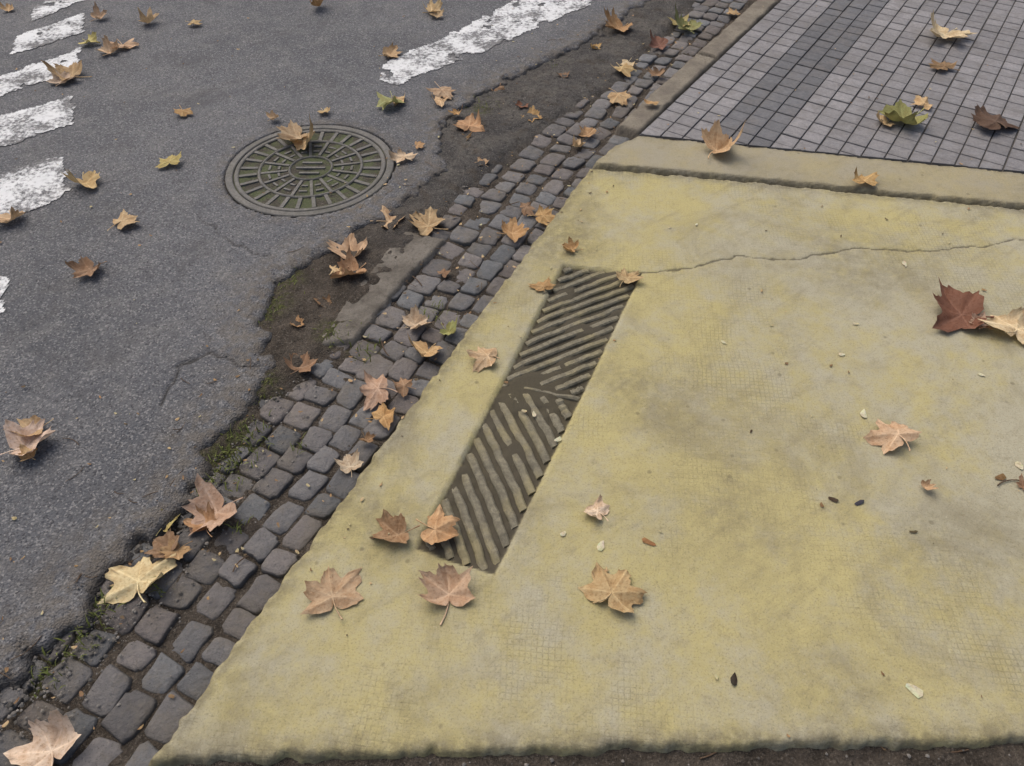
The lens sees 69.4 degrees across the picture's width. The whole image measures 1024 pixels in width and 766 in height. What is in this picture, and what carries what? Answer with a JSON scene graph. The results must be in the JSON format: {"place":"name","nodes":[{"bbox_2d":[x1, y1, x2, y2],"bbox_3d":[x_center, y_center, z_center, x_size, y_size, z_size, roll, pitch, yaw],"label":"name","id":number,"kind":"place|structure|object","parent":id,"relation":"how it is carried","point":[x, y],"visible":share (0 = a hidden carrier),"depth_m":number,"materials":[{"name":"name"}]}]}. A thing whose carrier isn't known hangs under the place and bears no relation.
{"place":"outdoors","nodes":[
{"label":"outdoors","id":0,"kind":"place"},
{"bbox_2d":[0,0,650,691],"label":"asphalt road","id":1,"kind":"structure","parent":0,"point":[128,330],"depth_m":2.50,"materials":[{"name":"grey asphalt"}]},
{"bbox_2d":[0,276,9,312],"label":"crosswalk stripe","id":2,"kind":"object","parent":1,"relation":"on","point":[4,281],"visible":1,"depth_m":2.32,"materials":[{"name":"white paint"}]},
{"bbox_2d":[0,418,55,455],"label":"plane tree leaf","id":3,"kind":"object","parent":1,"relation":"on","point":[14,441],"visible":0.83,"depth_m":1.90,"materials":[{"name":"beige plant"}]},
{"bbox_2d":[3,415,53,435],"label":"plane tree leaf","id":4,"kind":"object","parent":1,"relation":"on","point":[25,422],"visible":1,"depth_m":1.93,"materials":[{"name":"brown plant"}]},
{"bbox_2d":[0,157,70,213],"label":"crosswalk stripe","id":5,"kind":"object","parent":1,"relation":"on","point":[32,186],"visible":1,"depth_m":2.69,"materials":[{"name":"white paint"}]},
{"bbox_2d":[0,96,75,145],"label":"crosswalk stripe","id":6,"kind":"object","parent":1,"relation":"on","point":[18,126],"visible":1,"depth_m":3.01,"materials":[{"name":"white paint"}]},
{"bbox_2d":[0,47,81,95],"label":"crosswalk stripe","id":7,"kind":"object","parent":1,"relation":"on","point":[26,75],"visible":0.81,"depth_m":3.28,"materials":[{"name":"white paint"}]},
{"bbox_2d":[10,13,84,53],"bbox_3d":[-2.223,-1.683,3.560,0.221,0.004,0.470,30,55,24],"label":"crosswalk stripe","id":8,"kind":"object","parent":1,"relation":"on","point":[32,39],"visible":1,"depth_m":3.56,"materials":[{"name":"white paint"}]},
{"bbox_2d":[31,0,83,19],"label":"crosswalk stripe","id":9,"kind":"object","parent":1,"relation":"on","point":[39,11],"visible":1,"depth_m":3.77,"materials":[{"name":"white paint"}]},
{"bbox_2d":[156,508,179,535],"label":"plane tree leaf","id":10,"kind":"object","parent":1,"relation":"on","point":[168,525],"visible":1,"depth_m":1.76,"materials":[{"name":"yellow plant"}]},
{"bbox_2d":[225,125,393,217],"bbox_3d":[-0.758,-0.795,2.803,0.624,0.057,0.624,0,48,0],"label":"manhole cover","id":11,"kind":"object","parent":1,"relation":"on","point":[306,181],"visible":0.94,"depth_m":2.77,"materials":[{"name":"metal"}]},
{"bbox_2d":[0,0,1023,559],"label":"scattered leaves","id":12,"kind":"object","parent":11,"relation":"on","point":[294,136],"visible":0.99,"depth_m":2.91,"materials":[{"name":"brown plant"}]},
{"bbox_2d":[379,0,591,83],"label":"crosswalk stripe","id":13,"kind":"object","parent":1,"relation":"on","point":[474,37],"visible":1,"depth_m":3.54,"materials":[{"name":"white paint"}]},
{"bbox_2d":[0,8,1009,765],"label":"moss","id":14,"kind":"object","parent":1,"relation":"on","point":[28,682],"depth_m":1.58,"materials":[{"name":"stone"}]},
{"bbox_2d":[0,0,1023,765],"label":"ground","id":15,"kind":"structure","parent":0,"point":[548,92],"depth_m":2.27,"materials":[{"name":"soil"}]},
{"bbox_2d":[3,709,80,765],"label":"plane tree leaf","id":16,"kind":"object","parent":15,"relation":"on","point":[57,736],"visible":1,"depth_m":1.43,"materials":[{"name":"beige plant"}]},
{"bbox_2d":[29,60,564,697],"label":"grass tufts","id":17,"kind":"object","parent":15,"relation":"on","point":[159,590],"visible":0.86,"depth_m":1.88,"materials":[{"name":"green plant"}]},
{"bbox_2d":[283,351,316,373],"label":"plane tree leaf","id":18,"kind":"object","parent":15,"relation":"on","point":[305,366],"visible":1,"depth_m":2.12,"materials":[{"name":"brown plant"}]},
{"bbox_2d":[327,233,366,266],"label":"plane tree leaf","id":19,"kind":"object","parent":15,"relation":"on","point":[350,240],"visible":0.66,"depth_m":2.46,"materials":[{"name":"brown plant"}]},
{"bbox_2d":[330,245,366,278],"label":"plane tree leaf","id":20,"kind":"object","parent":15,"relation":"on","point":[350,261],"visible":1,"depth_m":2.39,"materials":[{"name":"brown plant"}]},
{"bbox_2d":[0,0,747,765],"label":"cobblestone gutter","id":21,"kind":"object","parent":15,"relation":"on","point":[128,716],"visible":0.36,"depth_m":1.90,"materials":[{"name":"stone"}]},
{"bbox_2d":[98,553,176,603],"bbox_3d":[-0.848,0.429,1.651,0.160,0.058,0.132,0,48,0],"label":"plane tree leaf","id":22,"kind":"object","parent":21,"relation":"on","point":[129,582],"visible":1,"depth_m":1.66,"materials":[{"name":"beige plant"}]},
{"bbox_2d":[144,528,179,557],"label":"plane tree leaf","id":23,"kind":"object","parent":21,"relation":"on","point":[159,541],"visible":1,"depth_m":1.73,"materials":[{"name":"brown plant"}]},
{"bbox_2d":[181,473,243,535],"bbox_3d":[-0.720,0.303,1.762,0.146,0.061,0.134,15,50,13],"label":"plane tree leaf","id":24,"kind":"object","parent":21,"relation":"on","point":[207,491],"visible":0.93,"depth_m":1.79,"materials":[{"name":"brown plant"}]},
{"bbox_2d":[334,449,362,476],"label":"plane tree leaf","id":25,"kind":"object","parent":21,"relation":"on","point":[348,463],"visible":1,"depth_m":1.89,"materials":[{"name":"beige plant"}]},
{"bbox_2d":[360,370,397,410],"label":"plane tree leaf","id":26,"kind":"object","parent":21,"relation":"on","point":[373,391],"visible":1,"depth_m":2.03,"materials":[{"name":"brown plant"}]},
{"bbox_2d":[366,402,395,429],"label":"plane tree leaf","id":27,"kind":"object","parent":21,"relation":"on","point":[383,413],"visible":1,"depth_m":1.98,"materials":[{"name":"brown plant"}]},
{"bbox_2d":[402,304,433,328],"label":"plane tree leaf","id":28,"kind":"object","parent":21,"relation":"on","point":[414,319],"visible":1,"depth_m":2.24,"materials":[{"name":"brown plant"}]},
{"bbox_2d":[407,333,441,356],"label":"plane tree leaf","id":29,"kind":"object","parent":21,"relation":"on","point":[421,348],"visible":1,"depth_m":2.16,"materials":[{"name":"brown plant"}]},
{"bbox_2d":[322,232,446,346],"bbox_3d":[-0.412,-0.287,2.359,0.211,0.052,0.663,17,50,15],"label":"granite edging stone","id":30,"kind":"object","parent":15,"relation":"on","point":[373,302],"visible":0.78,"depth_m":2.34,"materials":[{"name":"grey stone"}]},
{"bbox_2d":[370,205,402,227],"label":"plane tree leaf","id":31,"kind":"object","parent":15,"relation":"on","point":[386,212],"visible":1,"depth_m":2.58,"materials":[{"name":"beige plant"}]},
{"bbox_2d":[406,206,448,235],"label":"plane tree leaf","id":32,"kind":"object","parent":15,"relation":"on","point":[424,224],"visible":1,"depth_m":2.58,"materials":[{"name":"beige plant"}]},
{"bbox_2d":[0,39,1018,758],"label":"twigs","id":33,"kind":"object","parent":15,"relation":"on","point":[388,355],"visible":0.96,"depth_m":1.82,"materials":[{"name":"brown wood"}]},
{"bbox_2d":[0,5,1022,749],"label":"leaf litter","id":34,"kind":"object","parent":15,"relation":"on","point":[916,691],"visible":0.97,"depth_m":1.85,"materials":[{"name":"brown plant"}]},
{"bbox_2d":[148,169,1023,765],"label":"yellow kerb ramp","id":35,"kind":"structure","parent":15,"relation":"on","point":[792,603],"depth_m":1.75,"materials":[{"name":"concrete"}]},
{"bbox_2d":[301,566,363,619],"bbox_3d":[-0.389,0.454,1.615,0.131,0.027,0.128,0,48,0],"label":"plane tree leaf","id":36,"kind":"object","parent":35,"relation":"on","point":[329,590],"visible":1,"depth_m":1.62,"materials":[{"name":"brown plant"}]},
{"bbox_2d":[370,509,419,542],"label":"plane tree leaf","id":37,"kind":"object","parent":35,"relation":"on","point":[395,526],"visible":1,"depth_m":1.73,"materials":[{"name":"brown plant"}]},
{"bbox_2d":[418,563,474,624],"bbox_3d":[-0.142,0.452,1.600,0.129,0.053,0.127,0,48,0],"label":"plane tree leaf","id":38,"kind":"object","parent":35,"relation":"on","point":[445,585],"visible":1,"depth_m":1.62,"materials":[{"name":"brown plant"}]},
{"bbox_2d":[466,346,499,371],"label":"plane tree leaf","id":39,"kind":"object","parent":35,"relation":"on","point":[483,356],"visible":1,"depth_m":2.08,"materials":[{"name":"beige plant"}]},
{"bbox_2d":[425,267,637,569],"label":"tactile paving panel","id":40,"kind":"structure","parent":35,"relation":"on","point":[493,510],"depth_m":1.96,"materials":[{"name":"concrete"}]},
{"bbox_2d":[416,504,459,544],"bbox_3d":[-0.171,0.327,1.712,0.101,0.041,0.096,-32,55,-25],"label":"plane tree leaf","id":41,"kind":"object","parent":40,"relation":"on","point":[440,528],"visible":1,"depth_m":1.72,"materials":[{"name":"brown plant"}]},
{"bbox_2d":[581,494,609,520],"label":"plane tree leaf","id":42,"kind":"object","parent":35,"relation":"on","point":[597,508],"visible":1,"depth_m":1.76,"materials":[{"name":"beige plant"}]},
{"bbox_2d":[578,562,646,612],"bbox_3d":[0.222,0.450,1.618,0.135,0.027,0.121,28,54,23],"label":"plane tree leaf","id":43,"kind":"object","parent":35,"relation":"on","point":[620,592],"visible":1,"depth_m":1.62,"materials":[{"name":"brown plant"}]},
{"bbox_2d":[863,418,921,454],"bbox_3d":[0.973,0.136,1.891,0.109,0.043,0.105,36,57,28],"label":"plane tree leaf","id":44,"kind":"object","parent":35,"relation":"on","point":[891,436],"visible":1,"depth_m":1.89,"materials":[{"name":"beige plant"}]},
{"bbox_2d":[933,277,993,331],"bbox_3d":[1.346,-0.227,2.209,0.187,0.055,0.231,12,49,10],"label":"plane tree leaf","id":45,"kind":"object","parent":35,"relation":"on","point":[958,307],"visible":0.99,"depth_m":2.23,"materials":[{"name":"red plant"}]},
{"bbox_2d":[979,306,1023,343],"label":"plane tree leaf","id":46,"kind":"object","parent":35,"relation":"on","point":[1011,323],"visible":0.99,"depth_m":2.18,"materials":[{"name":"beige plant"}]},
{"bbox_2d":[612,54,715,139],"bbox_3d":[0.678,-1.245,3.194,0.162,0.053,0.847,26,53,22],"label":"kerb stone","id":47,"kind":"object","parent":15,"relation":"on","point":[640,119],"visible":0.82,"depth_m":3.14,"materials":[{"name":"stone"}]},
{"bbox_2d":[698,0,777,61],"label":"kerb stone","id":48,"kind":"object","parent":15,"relation":"on","point":[729,37],"visible":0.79,"depth_m":3.59,"materials":[{"name":"stone"}]},
{"bbox_2d":[592,136,1023,209],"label":"concrete border","id":49,"kind":"object","parent":15,"relation":"on","point":[824,171],"visible":0.91,"depth_m":2.75,"materials":[{"name":"beige concrete"}]},
{"bbox_2d":[701,120,745,158],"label":"plane tree leaf","id":50,"kind":"object","parent":49,"relation":"on","point":[715,139],"visible":1,"depth_m":2.83,"materials":[{"name":"brown plant"}]},
{"bbox_2d":[639,0,1023,173],"bbox_3d":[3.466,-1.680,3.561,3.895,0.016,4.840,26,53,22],"label":"tiled pavement","id":51,"kind":"structure","parent":0,"point":[726,72],"depth_m":3.21,"materials":[{"name":"tile"}]},
{"bbox_2d":[877,98,927,124],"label":"plane tree leaf","id":52,"kind":"object","parent":51,"relation":"on","point":[900,110],"visible":1,"depth_m":2.98,"materials":[{"name":"green plant"}]},
{"bbox_2d":[930,9,975,38],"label":"plane tree leaf","id":53,"kind":"object","parent":51,"relation":"on","point":[937,30],"visible":1,"depth_m":3.51,"materials":[{"name":"beige plant"}]},
{"bbox_2d":[971,104,1019,129],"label":"plane tree leaf","id":54,"kind":"object","parent":51,"relation":"on","point":[983,117],"visible":1,"depth_m":2.94,"materials":[{"name":"brown plant"}]}
]}

